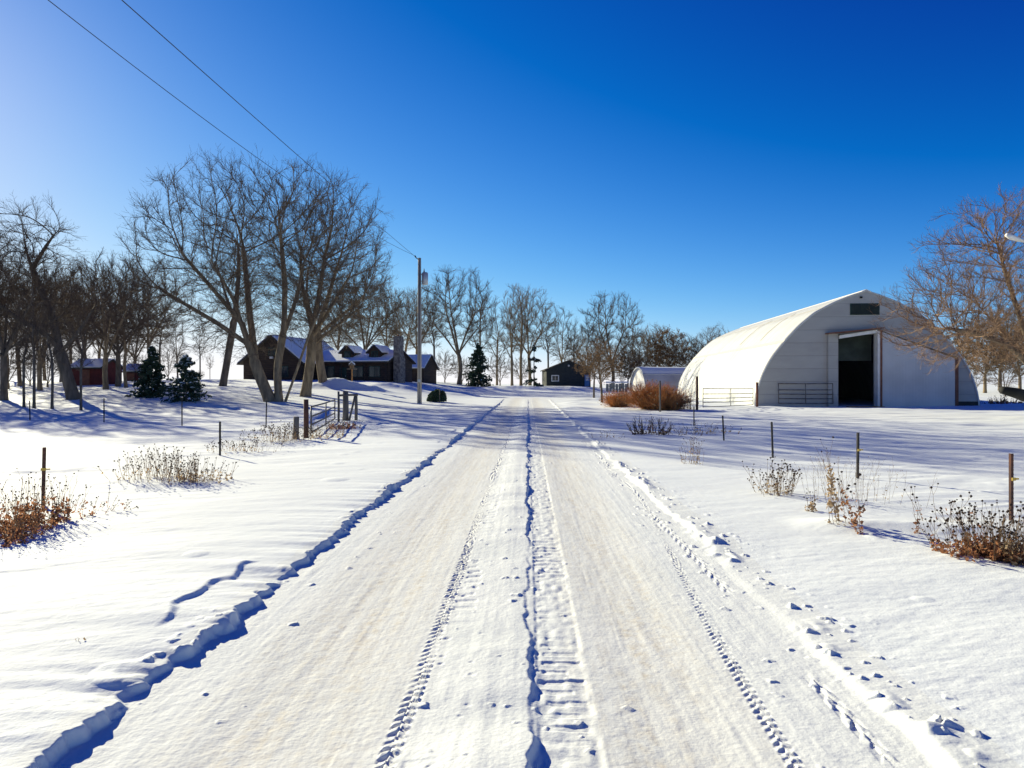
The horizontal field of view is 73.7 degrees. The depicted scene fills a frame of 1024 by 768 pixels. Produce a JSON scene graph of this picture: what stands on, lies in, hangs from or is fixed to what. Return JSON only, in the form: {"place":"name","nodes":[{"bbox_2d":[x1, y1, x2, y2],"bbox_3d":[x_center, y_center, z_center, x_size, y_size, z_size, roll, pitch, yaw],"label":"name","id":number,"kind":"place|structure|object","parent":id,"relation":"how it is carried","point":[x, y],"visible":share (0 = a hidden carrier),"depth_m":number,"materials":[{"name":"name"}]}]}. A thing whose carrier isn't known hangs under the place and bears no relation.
{"place":"outdoors","nodes":[
{"label":"outdoors","id":0,"kind":"place"},
{"bbox_2d":[0,398,1021,767],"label":"driveway","id":1,"kind":"structure","parent":0,"point":[526,582],"depth_m":4.02,"materials":[{"name":"white snow"}]},
{"bbox_2d":[0,378,1023,767],"bbox_3d":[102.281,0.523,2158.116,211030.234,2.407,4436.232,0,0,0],"label":"snow ground","id":2,"kind":"structure","parent":0,"point":[164,564],"depth_m":8.75,"materials":[{"name":"white snow"}]},
{"bbox_2d":[1,329,32,388],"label":"bare bush","id":3,"kind":"object","parent":2,"relation":"on","point":[17,367],"visible":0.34,"depth_m":58.18,"materials":[{"name":"brown plant"}]},
{"bbox_2d":[0,256,37,345],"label":"bare tree","id":4,"kind":"object","parent":2,"relation":"on","point":[13,296],"visible":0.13,"depth_m":47.03,"materials":[{"name":"brown plant"}]},
{"bbox_2d":[4,300,40,407],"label":"bare tree","id":5,"kind":"object","parent":2,"relation":"on","point":[23,376],"visible":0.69,"depth_m":37.94,"materials":[{"name":"brown plant"}]},
{"bbox_2d":[0,512,50,547],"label":"weed clump","id":6,"kind":"object","parent":2,"relation":"on","point":[15,533],"visible":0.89,"depth_m":6.79,"materials":[{"name":"plant"}]},
{"bbox_2d":[0,271,56,385],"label":"bare tree","id":7,"kind":"object","parent":2,"relation":"on","point":[19,380],"visible":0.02,"depth_m":65.81,"materials":[{"name":"brown plant"}]},
{"bbox_2d":[8,348,49,385],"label":"bare bush","id":8,"kind":"object","parent":2,"relation":"on","point":[30,379],"visible":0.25,"depth_m":65.80,"materials":[{"name":"brown plant"}]},
{"bbox_2d":[9,289,53,407],"bbox_3d":[-26.281,-1.839,37.578,2.196,6.699,2.271,0,0,-13],"label":"bare tree","id":9,"kind":"object","parent":2,"relation":"on","point":[33,341],"visible":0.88,"depth_m":37.43,"materials":[{"name":"brown plant"}]},
{"bbox_2d":[1,268,82,390],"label":"bare tree","id":10,"kind":"object","parent":2,"relation":"on","point":[39,377],"visible":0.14,"depth_m":54.81,"materials":[{"name":"brown plant"}]},
{"bbox_2d":[0,219,90,400],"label":"bare tree","id":11,"kind":"object","parent":2,"relation":"on","point":[4,396],"visible":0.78,"depth_m":42.80,"materials":[{"name":"brown plant"}]},
{"bbox_2d":[41,447,49,503],"bbox_3d":[-6.017,1.340,8.812,0.111,1.047,0.064,0,0,-20],"label":"fence post","id":12,"kind":"object","parent":2,"relation":"on","point":[43,468],"visible":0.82,"depth_m":8.79,"materials":[{"name":"metal"}]},
{"bbox_2d":[21,339,76,386],"bbox_3d":[-42.059,-1.921,62.051,4.069,5.005,4.354,0,0,4],"label":"bare bush","id":13,"kind":"object","parent":2,"relation":"on","point":[47,371],"visible":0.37,"depth_m":61.97,"materials":[{"name":"brown plant"}]},
{"bbox_2d":[0,468,98,534],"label":"weed clump","id":14,"kind":"object","parent":2,"relation":"on","point":[23,509],"visible":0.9,"depth_m":7.42,"materials":[{"name":"plant"}]},
{"bbox_2d":[30,301,71,408],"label":"bare tree","id":15,"kind":"object","parent":2,"relation":"on","point":[52,363],"visible":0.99,"depth_m":36.95,"materials":[{"name":"brown plant"}]},
{"bbox_2d":[0,192,128,399],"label":"bare tree","id":16,"kind":"object","parent":2,"relation":"on","point":[71,390],"visible":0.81,"depth_m":43.77,"materials":[{"name":"brown plant"}]},
{"bbox_2d":[7,489,138,513],"bbox_3d":[-5.237,1.473,8.290,1.304,0.315,0.917,0,0,0],"label":"weed clump","id":17,"kind":"object","parent":2,"relation":"on","point":[92,505],"visible":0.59,"depth_m":8.29,"materials":[{"name":"plant"}]},
{"bbox_2d":[62,311,99,409],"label":"bare tree","id":18,"kind":"object","parent":2,"relation":"on","point":[81,362],"visible":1,"depth_m":36.45,"materials":[{"name":"brown plant"}]},
{"bbox_2d":[37,261,126,358],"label":"bare tree","id":19,"kind":"object","parent":2,"relation":"on","point":[59,274],"visible":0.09,"depth_m":67.83,"materials":[{"name":"brown plant"}]},
{"bbox_2d":[71,359,122,385],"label":"red shed","id":20,"kind":"structure","parent":2,"relation":"on","point":[92,373],"depth_m":66.03,"materials":[{"name":"red wood"}]},
{"bbox_2d":[55,246,159,389],"bbox_3d":[-32.067,-4.976,53.880,7.572,11.425,7.797,0,0,-43],"label":"bare tree","id":21,"kind":"object","parent":2,"relation":"on","point":[105,334],"visible":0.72,"depth_m":53.84,"materials":[{"name":"brown plant"}]},
{"bbox_2d":[58,251,176,386],"bbox_3d":[-35.933,-5.805,61.923,10.118,12.669,10.100,0,0,-16],"label":"bare tree","id":22,"kind":"object","parent":2,"relation":"on","point":[118,352],"visible":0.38,"depth_m":61.82,"materials":[{"name":"brown plant"}]},
{"bbox_2d":[94,336,141,364],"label":"bare bush","id":23,"kind":"object","parent":2,"relation":"on","point":[112,354],"visible":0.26,"depth_m":83.82,"materials":[{"name":"brown plant"}]},
{"bbox_2d":[101,272,151,387],"bbox_3d":[-33.849,-4.731,59.975,4.093,10.642,4.268,0,0,-18],"label":"bare tree","id":24,"kind":"object","parent":2,"relation":"on","point":[126,349],"visible":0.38,"depth_m":59.88,"materials":[{"name":"brown plant"}]},
{"bbox_2d":[122,364,143,380],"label":"red shed","id":25,"kind":"structure","parent":2,"relation":"on","point":[130,376],"depth_m":77.97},
{"bbox_2d":[95,294,177,363],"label":"bare tree","id":26,"kind":"object","parent":2,"relation":"on","point":[141,349],"visible":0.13,"depth_m":92.11,"materials":[{"name":"brown plant"}]},
{"bbox_2d":[125,346,172,397],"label":"spruce","id":27,"kind":"object","parent":2,"relation":"on","point":[149,381],"visible":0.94,"depth_m":46.58,"materials":[{"name":"green plant"}]},
{"bbox_2d":[97,443,209,482],"bbox_3d":[-5.606,1.262,10.934,1.554,0.619,1.302,0,0,0],"label":"weed clump","id":28,"kind":"object","parent":2,"relation":"on","point":[164,467],"visible":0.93,"depth_m":10.82,"materials":[{"name":"plant"}]},
{"bbox_2d":[114,267,193,357],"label":"bare tree","id":29,"kind":"object","parent":2,"relation":"on","point":[157,331],"visible":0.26,"depth_m":74.06,"materials":[{"name":"brown plant"}]},
{"bbox_2d":[157,345,184,379],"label":"bare bush","id":30,"kind":"object","parent":2,"relation":"on","point":[167,358],"visible":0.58,"depth_m":87.97,"materials":[{"name":"grey plant"}]},
{"bbox_2d":[165,313,191,378],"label":"bare tree","id":31,"kind":"object","parent":2,"relation":"on","point":[176,348],"visible":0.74,"depth_m":79.91,"materials":[{"name":"brown plant"}]},
{"bbox_2d":[159,354,211,402],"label":"spruce","id":32,"kind":"object","parent":2,"relation":"on","point":[186,382],"visible":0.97,"depth_m":42.88,"materials":[{"name":"green plant"}]},
{"bbox_2d":[149,455,239,485],"bbox_3d":[-4.930,1.343,10.636,1.164,0.495,1.035,0,0,0],"label":"weed clump","id":33,"kind":"object","parent":2,"relation":"on","point":[192,478],"visible":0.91,"depth_m":10.57,"materials":[{"name":"plant"}]},
{"bbox_2d":[184,197,271,385],"bbox_3d":[-25.397,-7.898,61.787,7.622,17.752,8.652,0,0,0],"label":"bare tree","id":34,"kind":"object","parent":2,"relation":"on","point":[224,373],"visible":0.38,"depth_m":61.77,"materials":[{"name":"brown plant"}]},
{"bbox_2d":[108,143,365,401],"bbox_3d":[-17.496,-6.785,43.849,15.971,17.082,13.427,0,0,0],"label":"bare tree","id":35,"kind":"object","parent":2,"relation":"on","point":[249,341],"visible":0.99,"depth_m":42.99,"materials":[{"name":"brown plant"}]},
{"bbox_2d":[204,434,283,453],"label":"weed clump","id":36,"kind":"object","parent":2,"relation":"on","point":[244,449],"visible":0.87,"depth_m":15.61,"materials":[{"name":"plant"}]},
{"bbox_2d":[241,420,316,443],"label":"weed clump","id":37,"kind":"object","parent":2,"relation":"on","point":[280,434],"visible":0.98,"depth_m":18.20,"materials":[{"name":"plant"}]},
{"bbox_2d":[303,399,308,437],"bbox_3d":[-5.956,1.154,19.750,0.150,1.421,0.148,0,0,0],"label":"gate post","id":38,"kind":"object","parent":2,"relation":"on","point":[306,412],"visible":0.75,"depth_m":19.69,"materials":[{"name":"wood"}]},
{"bbox_2d":[287,419,351,440],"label":"weed clump","id":39,"kind":"object","parent":2,"relation":"on","point":[316,432],"visible":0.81,"depth_m":19.65,"materials":[{"name":"plant"}]},
{"bbox_2d":[310,399,334,432],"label":"pipe gate","id":40,"kind":"structure","parent":2,"relation":"on","point":[325,418],"depth_m":22.61,"materials":[{"name":"metal"}]},
{"bbox_2d":[237,335,415,382],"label":"log house","id":41,"kind":"structure","parent":2,"relation":"on","point":[382,363],"depth_m":80.87,"materials":[{"name":"brown wood"}]},
{"bbox_2d":[262,157,397,396],"bbox_3d":[-12.899,-7.367,48.887,9.799,17.561,9.917,0,0,-27],"label":"bare tree","id":42,"kind":"object","parent":2,"relation":"on","point":[307,382],"visible":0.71,"depth_m":48.66,"materials":[{"name":"brown plant"}]},
{"bbox_2d":[305,283,367,349],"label":"bare tree","id":43,"kind":"object","parent":2,"relation":"on","point":[324,325],"visible":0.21,"depth_m":99.57,"materials":[{"name":"brown plant"}]},
{"bbox_2d":[288,198,392,382],"bbox_3d":[-15.077,-7.997,60.044,10.016,17.391,9.924,0,0,0],"label":"bare tree","id":44,"kind":"object","parent":2,"relation":"on","point":[321,371],"visible":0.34,"depth_m":59.70,"materials":[{"name":"brown plant"}]},
{"bbox_2d":[337,391,357,421],"bbox_3d":[-6.846,1.054,28.055,0.420,1.527,1.384,0,0,23],"label":"post brace","id":45,"kind":"object","parent":2,"relation":"on","point":[346,415],"visible":0.88,"depth_m":28.11,"materials":[{"name":"grey wood"}]},
{"bbox_2d":[323,264,412,349],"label":"bare tree","id":46,"kind":"object","parent":2,"relation":"on","point":[366,345],"visible":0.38,"depth_m":103.34,"materials":[{"name":"brown plant"}]},
{"bbox_2d":[370,274,408,346],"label":"bare tree","id":47,"kind":"object","parent":2,"relation":"on","point":[390,337],"visible":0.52,"depth_m":107.68,"materials":[{"name":"brown plant"}]},
{"bbox_2d":[374,288,432,352],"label":"bare tree","id":48,"kind":"object","parent":2,"relation":"on","point":[408,339],"visible":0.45,"depth_m":117.14,"materials":[{"name":"brown plant"}]},
{"bbox_2d":[414,255,427,403],"bbox_3d":[-6.591,-3.701,49.641,0.980,11.238,0.477,0,0,0],"label":"utility pole","id":49,"kind":"object","parent":2,"relation":"on","point":[424,274],"visible":0.95,"depth_m":49.57,"materials":[{"name":"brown wood"}]},
{"bbox_2d":[48,0,414,255],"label":"power line","id":50,"kind":"object","parent":49,"relation":"attached to","point":[199,115],"visible":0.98,"depth_m":21.75,"materials":[{"name":"black metal"}]},
{"bbox_2d":[122,0,417,258],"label":"power line","id":51,"kind":"object","parent":49,"relation":"attached to","point":[238,103],"visible":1,"depth_m":18.04,"materials":[{"name":"black metal"}]},
{"bbox_2d":[392,284,449,353],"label":"bare tree","id":52,"kind":"object","parent":2,"relation":"on","point":[416,293],"visible":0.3,"depth_m":125.52,"materials":[{"name":"brown plant"}]},
{"bbox_2d":[409,354,438,383],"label":"outbuilding","id":53,"kind":"structure","parent":2,"relation":"on","point":[430,367],"depth_m":96.44,"materials":[{"name":"wood"}]},
{"bbox_2d":[422,302,444,358],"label":"bare tree","id":54,"kind":"object","parent":2,"relation":"on","point":[435,337],"visible":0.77,"depth_m":111.86,"materials":[{"name":"brown plant"}]},
{"bbox_2d":[426,389,446,401],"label":"round shrub","id":55,"kind":"object","parent":2,"relation":"on","point":[433,396],"visible":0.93,"depth_m":52.54,"materials":[{"name":"green plant"}]},
{"bbox_2d":[435,349,457,382],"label":"bare bush","id":56,"kind":"object","parent":2,"relation":"on","point":[445,361],"visible":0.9,"depth_m":111.81,"materials":[{"name":"grey plant"}]},
{"bbox_2d":[421,264,501,384],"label":"bare tree","id":57,"kind":"object","parent":2,"relation":"on","point":[454,334],"visible":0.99,"depth_m":107.61,"materials":[{"name":"brown plant"}]},
{"bbox_2d":[461,343,493,386],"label":"spruce","id":58,"kind":"object","parent":2,"relation":"on","point":[478,359],"visible":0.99,"depth_m":103.60,"materials":[{"name":"green plant"}]},
{"bbox_2d":[465,291,498,351],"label":"bare tree","id":59,"kind":"object","parent":2,"relation":"on","point":[488,324],"visible":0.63,"depth_m":117.70,"materials":[{"name":"brown plant"}]},
{"bbox_2d":[482,301,508,384],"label":"bare tree","id":60,"kind":"object","parent":2,"relation":"on","point":[496,333],"visible":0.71,"depth_m":131.93,"materials":[{"name":"brown plant"}]},
{"bbox_2d":[485,352,510,385],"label":"bare bush","id":61,"kind":"object","parent":2,"relation":"on","point":[498,365],"visible":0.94,"depth_m":117.88,"materials":[{"name":"grey plant"}]},
{"bbox_2d":[494,283,529,385],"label":"bare tree","id":62,"kind":"object","parent":2,"relation":"on","point":[511,338],"visible":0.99,"depth_m":117.58,"materials":[{"name":"brown plant"}]},
{"bbox_2d":[505,282,537,385],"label":"bare tree","id":63,"kind":"object","parent":2,"relation":"on","point":[522,336],"visible":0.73,"depth_m":120.67,"materials":[{"name":"brown plant"}]},
{"bbox_2d":[509,358,533,379],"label":"bare bush","id":64,"kind":"object","parent":2,"relation":"on","point":[524,376],"visible":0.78,"depth_m":123.41,"materials":[{"name":"grey plant"}]},
{"bbox_2d":[503,285,563,384],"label":"bare tree","id":65,"kind":"object","parent":2,"relation":"on","point":[529,352],"visible":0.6,"depth_m":127.30,"materials":[{"name":"brown plant"}]},
{"bbox_2d":[523,344,543,386],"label":"spruce","id":66,"kind":"object","parent":2,"relation":"on","point":[533,371],"visible":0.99,"depth_m":109.96,"materials":[{"name":"green plant"}]},
{"bbox_2d":[536,310,558,367],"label":"bare tree","id":67,"kind":"object","parent":2,"relation":"on","point":[549,346],"visible":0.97,"depth_m":125.89,"materials":[{"name":"brown plant"}]},
{"bbox_2d":[548,307,572,363],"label":"bare tree","id":68,"kind":"object","parent":2,"relation":"on","point":[562,339],"visible":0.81,"depth_m":129.68,"materials":[{"name":"brown plant"}]},
{"bbox_2d":[540,360,590,386],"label":"garage","id":69,"kind":"structure","parent":2,"relation":"on","point":[562,373],"depth_m":114.97,"materials":[{"name":"grey"}]},
{"bbox_2d":[561,372,577,385],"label":"garage door","id":70,"kind":"structure","parent":69,"relation":"in","point":[567,378],"depth_m":114.96,"materials":[{"name":"grey metal"}]},
{"bbox_2d":[563,317,584,361],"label":"bare tree","id":71,"kind":"object","parent":2,"relation":"on","point":[574,347],"visible":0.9,"depth_m":123.84,"materials":[{"name":"brown plant"}]},
{"bbox_2d":[560,324,613,365],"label":"bare tree","id":72,"kind":"object","parent":2,"relation":"on","point":[581,339],"visible":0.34,"depth_m":135.46,"materials":[{"name":"brown plant"}]},
{"bbox_2d":[571,338,613,397],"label":"tree","id":73,"kind":"object","parent":2,"relation":"on","point":[591,359],"visible":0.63,"depth_m":67.28,"materials":[{"name":"brown plant"}]},
{"bbox_2d":[578,341,625,401],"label":"tree","id":74,"kind":"object","parent":2,"relation":"on","point":[599,368],"visible":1,"depth_m":55.54,"materials":[{"name":"brown plant"}]},
{"bbox_2d":[578,290,644,380],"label":"bare tree","id":75,"kind":"object","parent":2,"relation":"on","point":[623,328],"visible":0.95,"depth_m":119.26,"materials":[{"name":"brown plant"}]},
{"bbox_2d":[605,381,627,391],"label":"board fence","id":76,"kind":"object","parent":2,"relation":"on","point":[610,386],"visible":0.82,"depth_m":85.95,"materials":[{"name":"grey wood"}]},
{"bbox_2d":[599,390,636,406],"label":"rusty shrub","id":77,"kind":"object","parent":2,"relation":"on","point":[611,400],"visible":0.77,"depth_m":46.19,"materials":[{"name":"orange plant"}]},
{"bbox_2d":[613,348,644,388],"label":"bare tree","id":78,"kind":"object","parent":2,"relation":"on","point":[627,367],"visible":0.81,"depth_m":111.48,"materials":[{"name":"brown plant"}]},
{"bbox_2d":[615,325,663,366],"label":"bare tree","id":79,"kind":"object","parent":2,"relation":"on","point":[640,345],"visible":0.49,"depth_m":123.07,"materials":[{"name":"brown plant"}]},
{"bbox_2d":[627,415,672,434],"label":"bush","id":80,"kind":"object","parent":2,"relation":"on","point":[642,428],"visible":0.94,"depth_m":21.22,"materials":[{"name":"brown plant"}]},
{"bbox_2d":[619,379,681,409],"bbox_3d":[8.393,0.801,41.099,4.138,2.362,4.411,0,0,0],"label":"rusty shrub","id":81,"kind":"object","parent":2,"relation":"on","point":[636,395],"visible":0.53,"depth_m":40.53,"materials":[{"name":"orange plant"}]},
{"bbox_2d":[629,322,678,366],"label":"bare tree","id":82,"kind":"object","parent":2,"relation":"on","point":[650,333],"visible":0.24,"depth_m":134.69,"materials":[{"name":"brown plant"}]},
{"bbox_2d":[629,367,685,390],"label":"arched shed","id":83,"kind":"structure","parent":2,"relation":"on","point":[671,375],"depth_m":87.26,"materials":[{"name":"white paint"}]},
{"bbox_2d":[637,385,698,410],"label":"rusty shrub","id":84,"kind":"object","parent":2,"relation":"on","point":[672,402],"visible":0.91,"depth_m":39.10,"materials":[{"name":"orange plant"}]},
{"bbox_2d":[645,324,692,366],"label":"bare tree","id":85,"kind":"object","parent":2,"relation":"on","point":[662,353],"visible":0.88,"depth_m":118.85,"materials":[{"name":"brown plant"}]},
{"bbox_2d":[685,324,728,358],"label":"bare tree","id":86,"kind":"object","parent":2,"relation":"on","point":[711,337],"visible":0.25,"depth_m":127.41,"materials":[{"name":"brown plant"}]},
{"bbox_2d":[703,388,752,406],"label":"pipe gate","id":87,"kind":"structure","parent":2,"relation":"on","point":[730,401],"depth_m":43.11,"materials":[{"name":"metal"}]},
{"bbox_2d":[742,457,801,496],"bbox_3d":[3.756,1.329,9.713,0.827,0.590,0.785,0,0,0],"label":"seedhead clump","id":88,"kind":"object","parent":2,"relation":"on","point":[787,491],"visible":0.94,"depth_m":9.72,"materials":[{"name":"plant"}]},
{"bbox_2d":[778,383,832,403],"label":"pipe gate","id":89,"kind":"structure","parent":2,"relation":"on","point":[805,394],"depth_m":50.04,"materials":[{"name":"metal"}]},
{"bbox_2d":[677,289,979,407],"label":"arched barn","id":90,"kind":"structure","parent":2,"relation":"on","point":[843,347],"depth_m":50.25,"materials":[{"name":"white metal"}]},
{"bbox_2d":[816,436,843,525],"bbox_3d":[3.454,1.069,7.434,0.250,1.024,0.408,0,0,42],"label":"tall weed","id":91,"kind":"object","parent":2,"relation":"on","point":[830,504],"visible":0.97,"depth_m":7.42,"materials":[{"name":"plant"}]},
{"bbox_2d":[836,471,865,534],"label":"tall weed","id":92,"kind":"object","parent":2,"relation":"on","point":[850,507],"visible":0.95,"depth_m":7.14,"materials":[{"name":"plant"}]},
{"bbox_2d":[794,452,936,507],"bbox_3d":[4.623,1.275,9.237,1.504,0.701,1.312,0,0,0],"label":"grass wisp","id":93,"kind":"object","parent":2,"relation":"on","point":[855,482],"depth_m":9.14,"materials":[{"name":"plant"}]},
{"bbox_2d":[903,483,975,522],"bbox_3d":[4.916,1.368,7.758,0.798,0.509,0.324,0,0,9],"label":"coneflower clump","id":94,"kind":"object","parent":2,"relation":"on","point":[931,487],"visible":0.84,"depth_m":7.79,"materials":[{"name":"plant"}]},
{"bbox_2d":[867,182,1023,401],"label":"bare tree","id":95,"kind":"object","parent":2,"relation":"on","point":[996,323],"visible":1,"depth_m":30.52,"materials":[{"name":"beige plant"}]},
{"bbox_2d":[916,499,1023,564],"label":"coneflower clump","id":96,"kind":"object","parent":2,"relation":"on","point":[988,549],"visible":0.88,"depth_m":6.21,"materials":[{"name":"plant"}]},
{"bbox_2d":[966,361,993,386],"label":"bare bush","id":97,"kind":"object","parent":2,"relation":"on","point":[974,377],"visible":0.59,"depth_m":81.41,"materials":[{"name":"brown plant"}]},
{"bbox_2d":[951,318,1018,392],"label":"bare tree","id":98,"kind":"object","parent":2,"relation":"on","point":[968,363],"visible":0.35,"depth_m":87.72,"materials":[{"name":"brown plant"}]},
{"bbox_2d":[965,303,1021,390],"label":"bare tree","id":99,"kind":"object","parent":2,"relation":"on","point":[997,337],"visible":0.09,"depth_m":100.01,"materials":[{"name":"brown plant"}]},
{"bbox_2d":[979,395,1022,403],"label":"weed clump","id":100,"kind":"object","parent":2,"relation":"on","point":[991,401],"visible":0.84,"depth_m":51.34,"materials":[{"name":"plant"}]},
{"bbox_2d":[982,354,1023,396],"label":"bare bush","id":101,"kind":"object","parent":2,"relation":"on","point":[996,380],"visible":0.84,"depth_m":76.02,"materials":[{"name":"brown plant"}]},
{"bbox_2d":[986,323,1023,388],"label":"bare tree","id":102,"kind":"object","parent":2,"relation":"on","point":[1021,369],"visible":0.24,"depth_m":84.01,"materials":[{"name":"brown plant"}]},
{"bbox_2d":[998,521,1023,565],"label":"coneflower clump","id":103,"kind":"object","parent":2,"relation":"on","point":[1011,557],"visible":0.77,"depth_m":5.97,"materials":[{"name":"plant"}]},
{"bbox_2d":[1009,453,1018,520],"bbox_3d":[5.805,1.343,7.910,0.103,1.075,0.064,0,0,-20],"label":"fence post","id":104,"kind":"object","parent":2,"relation":"on","point":[1012,478],"visible":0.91,"depth_m":7.89,"materials":[{"name":"metal"}]},
{"bbox_2d":[0,0,1023,383],"label":"sky","id":105,"kind":"structure","parent":0,"point":[732,164],"materials":[{"name":"blue"}]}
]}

